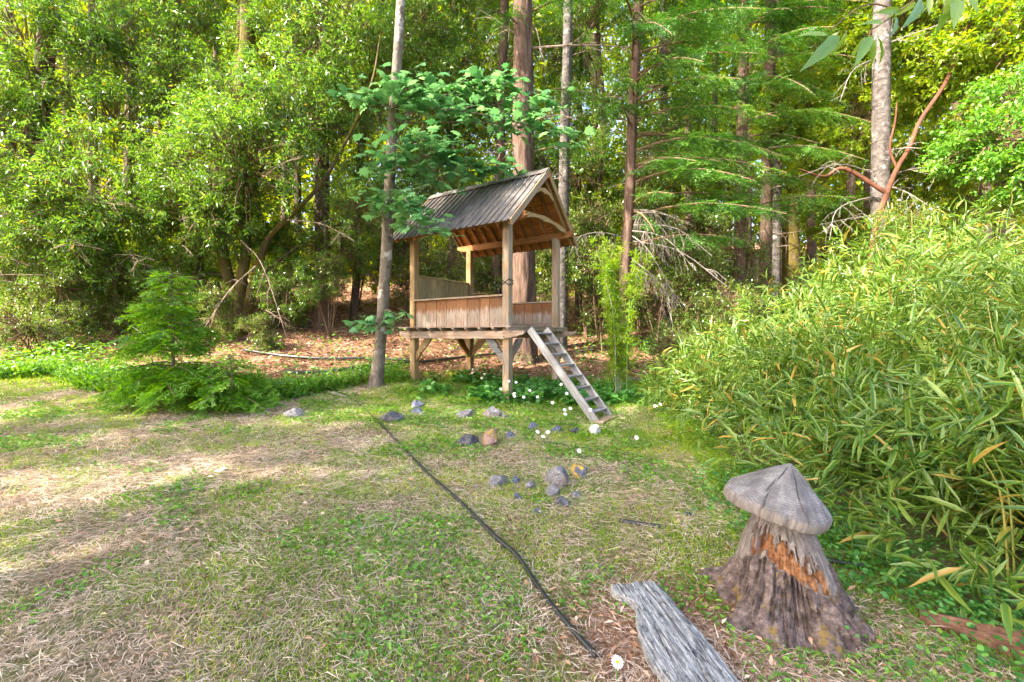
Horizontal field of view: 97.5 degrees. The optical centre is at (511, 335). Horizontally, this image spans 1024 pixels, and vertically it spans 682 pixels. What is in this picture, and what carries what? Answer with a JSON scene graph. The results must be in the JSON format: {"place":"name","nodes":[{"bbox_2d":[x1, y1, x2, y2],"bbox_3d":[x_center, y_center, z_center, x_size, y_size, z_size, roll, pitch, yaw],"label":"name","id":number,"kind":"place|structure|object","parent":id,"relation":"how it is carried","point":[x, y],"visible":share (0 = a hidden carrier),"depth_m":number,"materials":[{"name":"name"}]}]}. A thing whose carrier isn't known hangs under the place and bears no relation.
{"place":"outdoors","nodes":[
{"label":"outdoors","id":0,"kind":"place"},
{"bbox_2d":[0,0,1022,238],"label":"sky","id":1,"kind":"structure","parent":0,"point":[535,0],"materials":[{"name":"white"}]},
{"bbox_2d":[0,243,1023,681],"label":"ground","id":2,"kind":"structure","parent":0,"point":[460,675],"depth_m":2.78,"materials":[{"name":"soil"}]},
{"bbox_2d":[0,255,55,333],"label":"shrub","id":3,"kind":"object","parent":2,"relation":"on","point":[5,314],"visible":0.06,"depth_m":11.11,"materials":[{"name":"green plant"}]},
{"bbox_2d":[0,290,84,359],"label":"shrub","id":4,"kind":"object","parent":2,"relation":"on","point":[38,326],"visible":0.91,"depth_m":9.57,"materials":[{"name":"green plant"}]},
{"bbox_2d":[4,1,84,221],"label":"distant tree","id":5,"kind":"object","parent":2,"relation":"on","point":[14,143],"visible":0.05,"depth_m":17.88,"materials":[{"name":"brown plant"}]},
{"bbox_2d":[14,258,111,343],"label":"shrub","id":6,"kind":"object","parent":2,"relation":"on","point":[66,283],"visible":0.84,"depth_m":10.34,"materials":[{"name":"green plant"}]},
{"bbox_2d":[34,287,117,334],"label":"shrub","id":7,"kind":"object","parent":2,"relation":"on","point":[96,315],"visible":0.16,"depth_m":11.57,"materials":[{"name":"green plant"}]},
{"bbox_2d":[0,0,180,325],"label":"bay tree","id":8,"kind":"object","parent":2,"relation":"on","point":[27,173],"visible":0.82,"depth_m":10.66,"materials":[{"name":"green plant"}]},
{"bbox_2d":[87,0,98,210],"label":"distant tree","id":9,"kind":"object","parent":2,"relation":"on","point":[97,179],"visible":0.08,"depth_m":18.81,"materials":[{"name":"brown plant"}]},
{"bbox_2d":[85,250,160,338],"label":"shrub","id":10,"kind":"object","parent":2,"relation":"on","point":[120,308],"visible":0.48,"depth_m":11.05,"materials":[{"name":"green plant"}]},
{"bbox_2d":[101,360,179,408],"bbox_3d":[-5.946,0.831,7.314,1.667,0.886,1.359,0,0,28],"label":"fir sapling","id":11,"kind":"object","parent":2,"relation":"on","point":[138,384],"visible":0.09,"depth_m":7.11,"materials":[{"name":"green plant"}]},
{"bbox_2d":[100,0,188,302],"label":"fir tree","id":12,"kind":"object","parent":2,"relation":"on","point":[129,163],"visible":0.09,"depth_m":14.88,"materials":[{"name":"brown plant"}]},
{"bbox_2d":[24,0,269,319],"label":"bay tree","id":13,"kind":"object","parent":2,"relation":"on","point":[155,148],"visible":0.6,"depth_m":11.27,"materials":[{"name":"green plant"}]},
{"bbox_2d":[94,236,213,306],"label":"understorey bush","id":14,"kind":"object","parent":2,"relation":"on","point":[129,248],"visible":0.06,"depth_m":13.66,"materials":[{"name":"green plant"}]},
{"bbox_2d":[86,268,249,417],"bbox_3d":[-5.104,0.111,7.009,2.376,2.291,2.120,0,0,0],"label":"fir sapling","id":15,"kind":"object","parent":2,"relation":"on","point":[149,387],"visible":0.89,"depth_m":6.63,"materials":[{"name":"green plant"}]},
{"bbox_2d":[152,221,250,302],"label":"understorey bush","id":16,"kind":"object","parent":2,"relation":"on","point":[217,268],"visible":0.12,"depth_m":14.26,"materials":[{"name":"green plant"}]},
{"bbox_2d":[186,278,245,343],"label":"shrub","id":17,"kind":"object","parent":2,"relation":"on","point":[211,298],"visible":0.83,"depth_m":10.76,"materials":[{"name":"green plant"}]},
{"bbox_2d":[181,353,291,421],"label":"shrub","id":18,"kind":"object","parent":2,"relation":"on","point":[231,380],"visible":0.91,"depth_m":6.61,"materials":[{"name":"green plant"}]},
{"bbox_2d":[234,311,285,350],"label":"shrub","id":19,"kind":"object","parent":2,"relation":"on","point":[258,327],"visible":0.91,"depth_m":10.35,"materials":[{"name":"green plant"}]},
{"bbox_2d":[121,0,406,346],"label":"bay tree","id":20,"kind":"object","parent":2,"relation":"on","point":[239,119],"visible":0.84,"depth_m":11.04,"materials":[{"name":"green plant"}]},
{"bbox_2d":[248,230,313,309],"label":"understorey bush","id":21,"kind":"object","parent":2,"relation":"on","point":[253,258],"visible":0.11,"depth_m":14.17,"materials":[{"name":"green plant"}]},
{"bbox_2d":[251,217,313,326],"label":"understorey bush","id":22,"kind":"object","parent":2,"relation":"on","point":[271,252],"visible":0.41,"depth_m":12.50,"materials":[{"name":"green plant"}]},
{"bbox_2d":[262,293,310,331],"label":"shrub","id":23,"kind":"object","parent":2,"relation":"on","point":[272,308],"visible":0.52,"depth_m":12.17,"materials":[{"name":"green plant"}]},
{"bbox_2d":[283,408,307,418],"bbox_3d":[-3.070,1.129,6.423,0.352,0.197,0.280,5,-2,8],"label":"rock","id":24,"kind":"object","parent":2,"relation":"on","point":[296,412],"visible":0.56,"depth_m":6.35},
{"bbox_2d":[294,0,301,251],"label":"distant tree","id":25,"kind":"object","parent":2,"relation":"on","point":[297,177],"visible":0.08,"depth_m":16.91,"materials":[{"name":"brown plant"}]},
{"bbox_2d":[257,0,343,271],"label":"distant tree","id":26,"kind":"object","parent":2,"relation":"on","point":[286,177],"visible":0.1,"depth_m":19.79,"materials":[{"name":"brown plant"}]},
{"bbox_2d":[0,343,630,399],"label":"verge herbs","id":27,"kind":"object","parent":2,"relation":"on","point":[78,375],"visible":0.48,"depth_m":8.12,"materials":[{"name":"leaf"},{"name":"petal"}]},
{"bbox_2d":[287,0,348,329],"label":"fir tree","id":28,"kind":"object","parent":2,"relation":"on","point":[318,321],"visible":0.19,"depth_m":12.43,"materials":[{"name":"brown plant"}]},
{"bbox_2d":[245,349,408,360],"bbox_3d":[-4.192,0.426,9.907,3.906,0.261,0.353,0,0,7],"label":"pipe","id":29,"kind":"object","parent":2,"relation":"on","point":[303,357],"visible":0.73,"depth_m":9.82,"materials":[{"name":"plastic"}]},
{"bbox_2d":[306,247,356,336],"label":"shrub","id":30,"kind":"object","parent":2,"relation":"on","point":[332,266],"visible":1,"depth_m":11.56,"materials":[{"name":"green plant"}]},
{"bbox_2d":[303,189,410,304],"bbox_3d":[-5.416,-3.194,15.899,3.815,4.276,3.267,0,0,0],"label":"understorey bush","id":31,"kind":"object","parent":2,"relation":"on","point":[374,286],"visible":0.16,"depth_m":15.87,"materials":[{"name":"green plant"}]},
{"bbox_2d":[264,0,484,321],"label":"bay tree","id":32,"kind":"object","parent":2,"relation":"on","point":[451,68],"visible":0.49,"depth_m":12.86,"materials":[{"name":"green plant"}]},
{"bbox_2d":[0,289,780,383],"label":"undergrowth","id":33,"kind":"object","parent":2,"relation":"on","point":[58,351],"visible":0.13,"depth_m":9.75,"materials":[{"name":"green plant"}]},
{"bbox_2d":[286,353,496,373],"bbox_3d":[-2.137,0.585,10.048,5.196,0.324,0.626,0,0,-36],"label":"pipe","id":34,"kind":"object","parent":2,"relation":"on","point":[420,361],"visible":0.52,"depth_m":9.64,"materials":[{"name":"plastic"}]},
{"bbox_2d":[379,411,405,422],"bbox_3d":[-1.694,1.179,6.254,0.321,0.261,0.387,9,-15,-41],"label":"rock","id":35,"kind":"object","parent":2,"relation":"on","point":[393,416],"visible":0.69,"depth_m":6.16,"materials":[{"name":"stone"}]},
{"bbox_2d":[369,216,439,316],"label":"shrub","id":36,"kind":"object","parent":2,"relation":"on","point":[398,248],"visible":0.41,"depth_m":13.99,"materials":[{"name":"green plant"}]},
{"bbox_2d":[404,236,478,295],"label":"shrub","id":37,"kind":"object","parent":2,"relation":"on","point":[436,268],"visible":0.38,"depth_m":13.18,"materials":[{"name":"green plant"}]},
{"bbox_2d":[325,0,595,388],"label":"maple tree","id":38,"kind":"object","parent":2,"relation":"on","point":[391,198],"visible":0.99,"depth_m":8.10,"materials":[{"name":"green plant"}]},
{"bbox_2d":[431,181,502,281],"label":"understorey bush","id":39,"kind":"object","parent":2,"relation":"on","point":[444,247],"visible":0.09,"depth_m":17.15,"materials":[{"name":"green plant"}]},
{"bbox_2d":[335,389,599,659],"bbox_3d":[-1.282,1.210,5.027,0.218,0.528,6.838,0,0,-31],"label":"hose","id":40,"kind":"object","parent":2,"relation":"on","point":[584,642],"visible":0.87,"depth_m":2.81,"materials":[{"name":"rubber"}]},
{"bbox_2d":[458,434,478,446],"bbox_3d":[-0.527,1.260,5.231,0.234,0.228,0.254,0,0,32],"label":"rock","id":41,"kind":"object","parent":2,"relation":"on","point":[468,439],"visible":0.6,"depth_m":5.18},
{"bbox_2d":[459,255,502,295],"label":"shrub","id":42,"kind":"object","parent":2,"relation":"on","point":[483,279],"visible":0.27,"depth_m":14.06,"materials":[{"name":"green plant"}]},
{"bbox_2d":[359,0,606,277],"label":"bay tree","id":43,"kind":"object","parent":2,"relation":"on","point":[480,129],"visible":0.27,"depth_m":15.41,"materials":[{"name":"green plant"}]},
{"bbox_2d":[393,167,578,402],"bbox_3d":[-0.494,-0.906,8.808,2.957,4.197,2.463,0,0,34],"label":"playhouse","id":44,"kind":"object","parent":2,"relation":"on","point":[507,217],"visible":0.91,"depth_m":8.52,"materials":[{"name":"brown wood"}]},
{"bbox_2d":[482,428,498,446],"bbox_3d":[-0.260,1.230,5.297,0.217,0.293,0.292,6,-4,15],"label":"rock","id":45,"kind":"object","parent":2,"relation":"on","point":[490,436],"visible":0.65,"depth_m":5.19,"materials":[{"name":"stone"}]},
{"bbox_2d":[483,406,501,417],"bbox_3d":[-0.265,1.177,6.563,0.299,0.281,0.314,-7,2,34],"label":"rock","id":46,"kind":"object","parent":2,"relation":"on","point":[493,411],"visible":0.49,"depth_m":6.47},
{"bbox_2d":[487,475,508,488],"bbox_3d":[-0.147,1.352,4.155,0.194,0.126,0.247,0,0,44],"label":"rock","id":47,"kind":"object","parent":2,"relation":"on","point":[497,479],"visible":0.73,"depth_m":4.10,"materials":[{"name":"stone"}]},
{"bbox_2d":[479,0,534,294],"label":"fir tree","id":48,"kind":"object","parent":2,"relation":"on","point":[502,59],"visible":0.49,"depth_m":14.07,"materials":[{"name":"brown plant"}]},
{"bbox_2d":[0,289,1021,681],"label":"leaf litter","id":49,"kind":"object","parent":2,"relation":"on","point":[388,355],"visible":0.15,"depth_m":9.93,"materials":[{"name":"plant"}]},
{"bbox_2d":[0,378,1023,681],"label":"dry grass","id":50,"kind":"structure","parent":2,"relation":"on","point":[160,416],"depth_m":3.17,"materials":[{"name":"plant"}]},
{"bbox_2d":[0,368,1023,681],"bbox_3d":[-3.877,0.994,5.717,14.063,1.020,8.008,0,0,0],"label":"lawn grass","id":51,"kind":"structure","parent":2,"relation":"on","point":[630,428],"depth_m":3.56,"materials":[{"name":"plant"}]},
{"bbox_2d":[0,0,1023,304],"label":"wood","id":52,"kind":"object","parent":2,"relation":"on","point":[830,184],"visible":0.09,"depth_m":24.23,"materials":[{"name":"green plant"}]},
{"bbox_2d":[416,367,646,405],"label":"ground cover","id":53,"kind":"object","parent":2,"relation":"on","point":[490,387],"visible":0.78,"depth_m":7.81,"materials":[{"name":"green plant"}]},
{"bbox_2d":[508,0,574,60],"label":"distant tree","id":54,"kind":"object","parent":2,"relation":"on","point":[541,21],"visible":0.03,"depth_m":24.09,"materials":[{"name":"green plant"}]},
{"bbox_2d":[545,483,559,497],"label":"rock","id":55,"kind":"object","parent":2,"relation":"on","point":[552,489],"visible":0.73,"depth_m":3.84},
{"bbox_2d":[474,0,635,364],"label":"fir tree","id":56,"kind":"object","parent":2,"relation":"on","point":[524,281],"visible":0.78,"depth_m":11.36,"materials":[{"name":"green plant"}]},
{"bbox_2d":[535,246,576,312],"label":"shrub","id":57,"kind":"object","parent":2,"relation":"on","point":[541,287],"visible":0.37,"depth_m":13.68,"materials":[{"name":"green plant"}]},
{"bbox_2d":[545,466,568,488],"bbox_3d":[0.418,1.327,4.112,0.220,0.269,0.210,4,-1,-7],"label":"rock","id":58,"kind":"object","parent":2,"relation":"on","point":[556,474],"visible":0.65,"depth_m":4.06,"materials":[{"name":"stone"}]},
{"bbox_2d":[554,496,570,507],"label":"rock","id":59,"kind":"object","parent":2,"relation":"on","point":[563,501],"visible":0.7,"depth_m":3.63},
{"bbox_2d":[527,327,617,423],"bbox_3d":[0.895,0.582,6.752,1.254,1.437,0.580,0,0,34],"label":"ladder","id":60,"kind":"object","parent":2,"relation":"on","point":[572,388],"visible":0.97,"depth_m":6.71,"materials":[{"name":"grey wood"}]},
{"bbox_2d":[543,0,609,349],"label":"fir tree","id":61,"kind":"object","parent":2,"relation":"on","point":[564,180],"visible":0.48,"depth_m":12.67,"materials":[{"name":"grey plant"}]},
{"bbox_2d":[569,464,586,479],"bbox_3d":[0.643,1.329,4.316,0.174,0.173,0.216,5,6,5],"label":"rock","id":62,"kind":"object","parent":2,"relation":"on","point":[578,470],"visible":0.69,"depth_m":4.27,"materials":[{"name":"stone"}]},
{"bbox_2d":[575,1,582,316],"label":"distant tree","id":63,"kind":"object","parent":2,"relation":"on","point":[578,312],"visible":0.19,"depth_m":16.88,"materials":[{"name":"brown plant"}]},
{"bbox_2d":[537,0,633,300],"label":"distant tree","id":64,"kind":"object","parent":2,"relation":"on","point":[624,3],"visible":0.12,"depth_m":19.92,"materials":[{"name":"brown plant"}]},
{"bbox_2d":[568,191,621,336],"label":"shrub","id":65,"kind":"object","parent":2,"relation":"on","point":[586,224],"visible":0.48,"depth_m":13.69,"materials":[{"name":"green plant"}]},
{"bbox_2d":[561,230,644,351],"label":"shrub","id":66,"kind":"object","parent":2,"relation":"on","point":[592,289],"visible":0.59,"depth_m":12.40,"materials":[{"name":"green plant"}]},
{"bbox_2d":[569,148,659,318],"bbox_3d":[3.359,-3.582,16.696,3.550,6.053,3.780,0,0,-43],"label":"understorey bush","id":67,"kind":"object","parent":2,"relation":"on","point":[590,187],"visible":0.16,"depth_m":15.95,"materials":[{"name":"green plant"}]},
{"bbox_2d":[611,654,622,681],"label":"daisy","id":68,"kind":"object","parent":2,"relation":"on","point":[617,662],"visible":1,"depth_m":1.92,"materials":[{"name":"white"}]},
{"bbox_2d":[588,235,656,397],"bbox_3d":[1.894,-0.348,7.759,1.076,3.012,1.016,0,0,33],"label":"young bamboo","id":69,"kind":"object","parent":2,"relation":"on","point":[612,298],"visible":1,"depth_m":7.79,"materials":[{"name":"green plant"}]},
{"bbox_2d":[619,519,660,528],"bbox_3d":[0.942,1.388,3.314,0.292,0.036,0.032,0,0,19],"label":"stick","id":70,"kind":"object","parent":2,"relation":"on","point":[640,523],"visible":0.84,"depth_m":3.31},
{"bbox_2d":[602,181,679,333],"bbox_3d":[4.283,-2.511,14.595,2.309,4.941,2.458,0,0,34],"label":"shrub","id":71,"kind":"object","parent":2,"relation":"on","point":[649,206],"visible":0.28,"depth_m":14.25,"materials":[{"name":"green plant"}]},
{"bbox_2d":[533,0,761,326],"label":"fir tree","id":72,"kind":"object","parent":2,"relation":"on","point":[603,135],"visible":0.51,"depth_m":15.06,"materials":[{"name":"green plant"}]},
{"bbox_2d":[614,219,705,346],"bbox_3d":[4.170,-1.478,12.780,2.474,3.777,2.426,0,0,0],"label":"shrub","id":73,"kind":"object","parent":2,"relation":"on","point":[652,304],"visible":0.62,"depth_m":12.68,"materials":[{"name":"green plant"}]},
{"bbox_2d":[608,0,737,319],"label":"fir tree","id":74,"kind":"object","parent":2,"relation":"on","point":[661,2],"visible":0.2,"depth_m":16.39,"materials":[{"name":"brown plant"}]},
{"bbox_2d":[643,319,705,384],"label":"shrub","id":75,"kind":"object","parent":2,"relation":"on","point":[667,337],"visible":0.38,"depth_m":9.40,"materials":[{"name":"green plant"}]},
{"bbox_2d":[610,580,739,681],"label":"plank","id":76,"kind":"object","parent":2,"relation":"on","point":[675,645],"visible":1,"depth_m":2.08,"materials":[{"name":"grey wood"}]},
{"bbox_2d":[571,0,790,370],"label":"fir tree","id":77,"kind":"object","parent":2,"relation":"on","point":[639,25],"visible":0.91,"depth_m":10.12,"materials":[{"name":"green plant"}]},
{"bbox_2d":[643,0,727,298],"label":"distant tree","id":78,"kind":"object","parent":2,"relation":"on","point":[685,130],"visible":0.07,"depth_m":20.84,"materials":[{"name":"brown plant"}]},
{"bbox_2d":[641,149,733,315],"bbox_3d":[6.459,-3.910,17.046,3.560,6.438,3.710,0,0,0],"label":"understorey bush","id":79,"kind":"object","parent":2,"relation":"on","point":[691,187],"visible":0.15,"depth_m":16.52,"materials":[{"name":"green plant"}]},
{"bbox_2d":[674,0,717,307],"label":"distant tree","id":80,"kind":"object","parent":2,"relation":"on","point":[713,95],"visible":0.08,"depth_m":18.05,"materials":[{"name":"brown plant"}]},
{"bbox_2d":[662,195,733,315],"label":"shrub","id":81,"kind":"object","parent":2,"relation":"on","point":[712,228],"visible":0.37,"depth_m":14.95,"materials":[{"name":"green plant"}]},
{"bbox_2d":[662,245,741,357],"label":"shrub","id":82,"kind":"object","parent":2,"relation":"on","point":[691,281],"visible":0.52,"depth_m":11.55,"materials":[{"name":"green plant"}]},
{"bbox_2d":[694,0,760,285],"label":"distant tree","id":83,"kind":"object","parent":2,"relation":"on","point":[734,76],"visible":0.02,"depth_m":24.80,"materials":[{"name":"brown plant"}]},
{"bbox_2d":[693,277,763,363],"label":"shrub","id":84,"kind":"object","parent":2,"relation":"on","point":[714,304],"visible":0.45,"depth_m":9.85,"materials":[{"name":"green plant"}]},
{"bbox_2d":[704,0,757,282],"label":"distant tree","id":85,"kind":"object","parent":2,"relation":"on","point":[750,223],"visible":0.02,"depth_m":21.86,"materials":[{"name":"brown plant"}]},
{"bbox_2d":[704,224,783,317],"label":"shrub","id":86,"kind":"object","parent":2,"relation":"on","point":[753,254],"visible":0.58,"depth_m":12.32,"materials":[{"name":"green plant"}]},
{"bbox_2d":[699,0,806,326],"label":"fir tree","id":87,"kind":"object","parent":2,"relation":"on","point":[765,228],"visible":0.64,"depth_m":14.36,"materials":[{"name":"brown plant"}]},
{"bbox_2d":[722,0,822,324],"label":"fir tree","id":88,"kind":"object","parent":2,"relation":"on","point":[776,255],"visible":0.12,"depth_m":15.38,"materials":[{"name":"brown plant"}]},
{"bbox_2d":[694,463,876,663],"bbox_3d":[1.474,1.123,2.437,0.917,0.880,0.867,0,0,0],"label":"mushroom stump","id":89,"kind":"object","parent":2,"relation":"on","point":[775,578],"visible":0.9,"depth_m":2.25,"materials":[{"name":"brown wood"}]},
{"bbox_2d":[706,0,870,325],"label":"fir tree","id":90,"kind":"object","parent":2,"relation":"on","point":[779,17],"visible":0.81,"depth_m":11.59,"materials":[{"name":"green plant"}]},
{"bbox_2d":[723,0,871,324],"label":"oak tree","id":91,"kind":"object","parent":2,"relation":"on","point":[791,259],"visible":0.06,"depth_m":14.85,"materials":[{"name":"green plant"}]},
{"bbox_2d":[784,0,844,302],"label":"distant tree","id":92,"kind":"object","parent":2,"relation":"on","point":[811,249],"visible":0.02,"depth_m":19.92,"materials":[{"name":"brown plant"}]},
{"bbox_2d":[819,160,827,268],"bbox_3d":[15.688,-14.209,23.377,4.540,24.402,4.508,0,0,-18],"label":"distant tree","id":93,"kind":"object","parent":2,"relation":"on","point":[820,249],"visible":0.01,"depth_m":22.89,"materials":[{"name":"brown plant"}]},
{"bbox_2d":[633,190,1023,644],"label":"bamboo thicket","id":94,"kind":"object","parent":2,"relation":"on","point":[902,377],"visible":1,"depth_m":4.06,"materials":[{"name":"green plant"}]},
{"bbox_2d":[671,459,1023,681],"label":"ground cover","id":95,"kind":"object","parent":2,"relation":"on","point":[973,605],"visible":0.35,"depth_m":2.49,"materials":[{"name":"green plant"}]},
{"bbox_2d":[799,184,899,294],"bbox_3d":[11.061,-2.545,15.040,2.832,4.764,2.990,0,0,0],"label":"understorey bush","id":96,"kind":"object","parent":2,"relation":"on","point":[824,235],"visible":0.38,"depth_m":14.87,"materials":[{"name":"green plant"}]},
{"bbox_2d":[815,4,891,257],"bbox_3d":[15.176,-12.625,19.432,4.508,23.350,4.540,0,0,-41],"label":"distant tree","id":97,"kind":"object","parent":2,"relation":"on","point":[866,188],"visible":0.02,"depth_m":18.82,"materials":[{"name":"brown plant"}]},
{"bbox_2d":[817,0,894,295],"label":"distant tree","id":98,"kind":"object","parent":2,"relation":"on","point":[850,183],"depth_m":20.82,"materials":[{"name":"brown plant"}]},
{"bbox_2d":[801,0,951,279],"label":"pale tree","id":99,"kind":"object","parent":2,"relation":"on","point":[880,171],"visible":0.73,"depth_m":10.45,"materials":[{"name":"grey plant"}]},
{"bbox_2d":[748,0,1023,273],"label":"madrone tree","id":100,"kind":"object","parent":2,"relation":"on","point":[973,45],"visible":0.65,"depth_m":11.37,"materials":[{"name":"green plant"}]},
{"bbox_2d":[864,195,941,285],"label":"shrub","id":101,"kind":"object","parent":2,"relation":"on","point":[911,216],"visible":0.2,"depth_m":8.87,"materials":[{"name":"green plant"}]},
{"bbox_2d":[860,132,988,311],"bbox_3d":[12.872,-3.124,14.080,3.180,6.437,2.702,0,0,0],"label":"understorey bush","id":102,"kind":"object","parent":2,"relation":"on","point":[926,195],"visible":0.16,"depth_m":14.13,"materials":[{"name":"green plant"}]},
{"bbox_2d":[914,60,1023,216],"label":"young tree","id":103,"kind":"object","parent":2,"relation":"on","point":[962,155],"visible":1,"depth_m":8.04,"materials":[{"name":"green plant"}]},
{"bbox_2d":[918,610,1023,659],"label":"fallen log","id":104,"kind":"object","parent":2,"relation":"on","point":[986,631],"visible":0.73,"depth_m":2.13,"materials":[{"name":"brown wood"}]},
{"bbox_2d":[925,151,1023,297],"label":"understorey bush","id":105,"kind":"object","parent":2,"relation":"on","point":[967,188],"visible":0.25,"depth_m":12.88,"materials":[{"name":"green plant"}]},
{"bbox_2d":[994,7,1008,296],"bbox_3d":[20.330,-12.440,18.610,4.508,22.960,4.540,0,0,-32],"label":"distant tree","id":106,"kind":"object","parent":2,"relation":"on","point":[1003,230],"visible":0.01,"depth_m":18.80,"materials":[{"name":"green plant"}]},
{"bbox_2d":[796,0,977,70],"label":"bay branch","id":107,"kind":"object","parent":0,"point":[833,44],"visible":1,"depth_m":2.29,"materials":[{"name":"green plant"}]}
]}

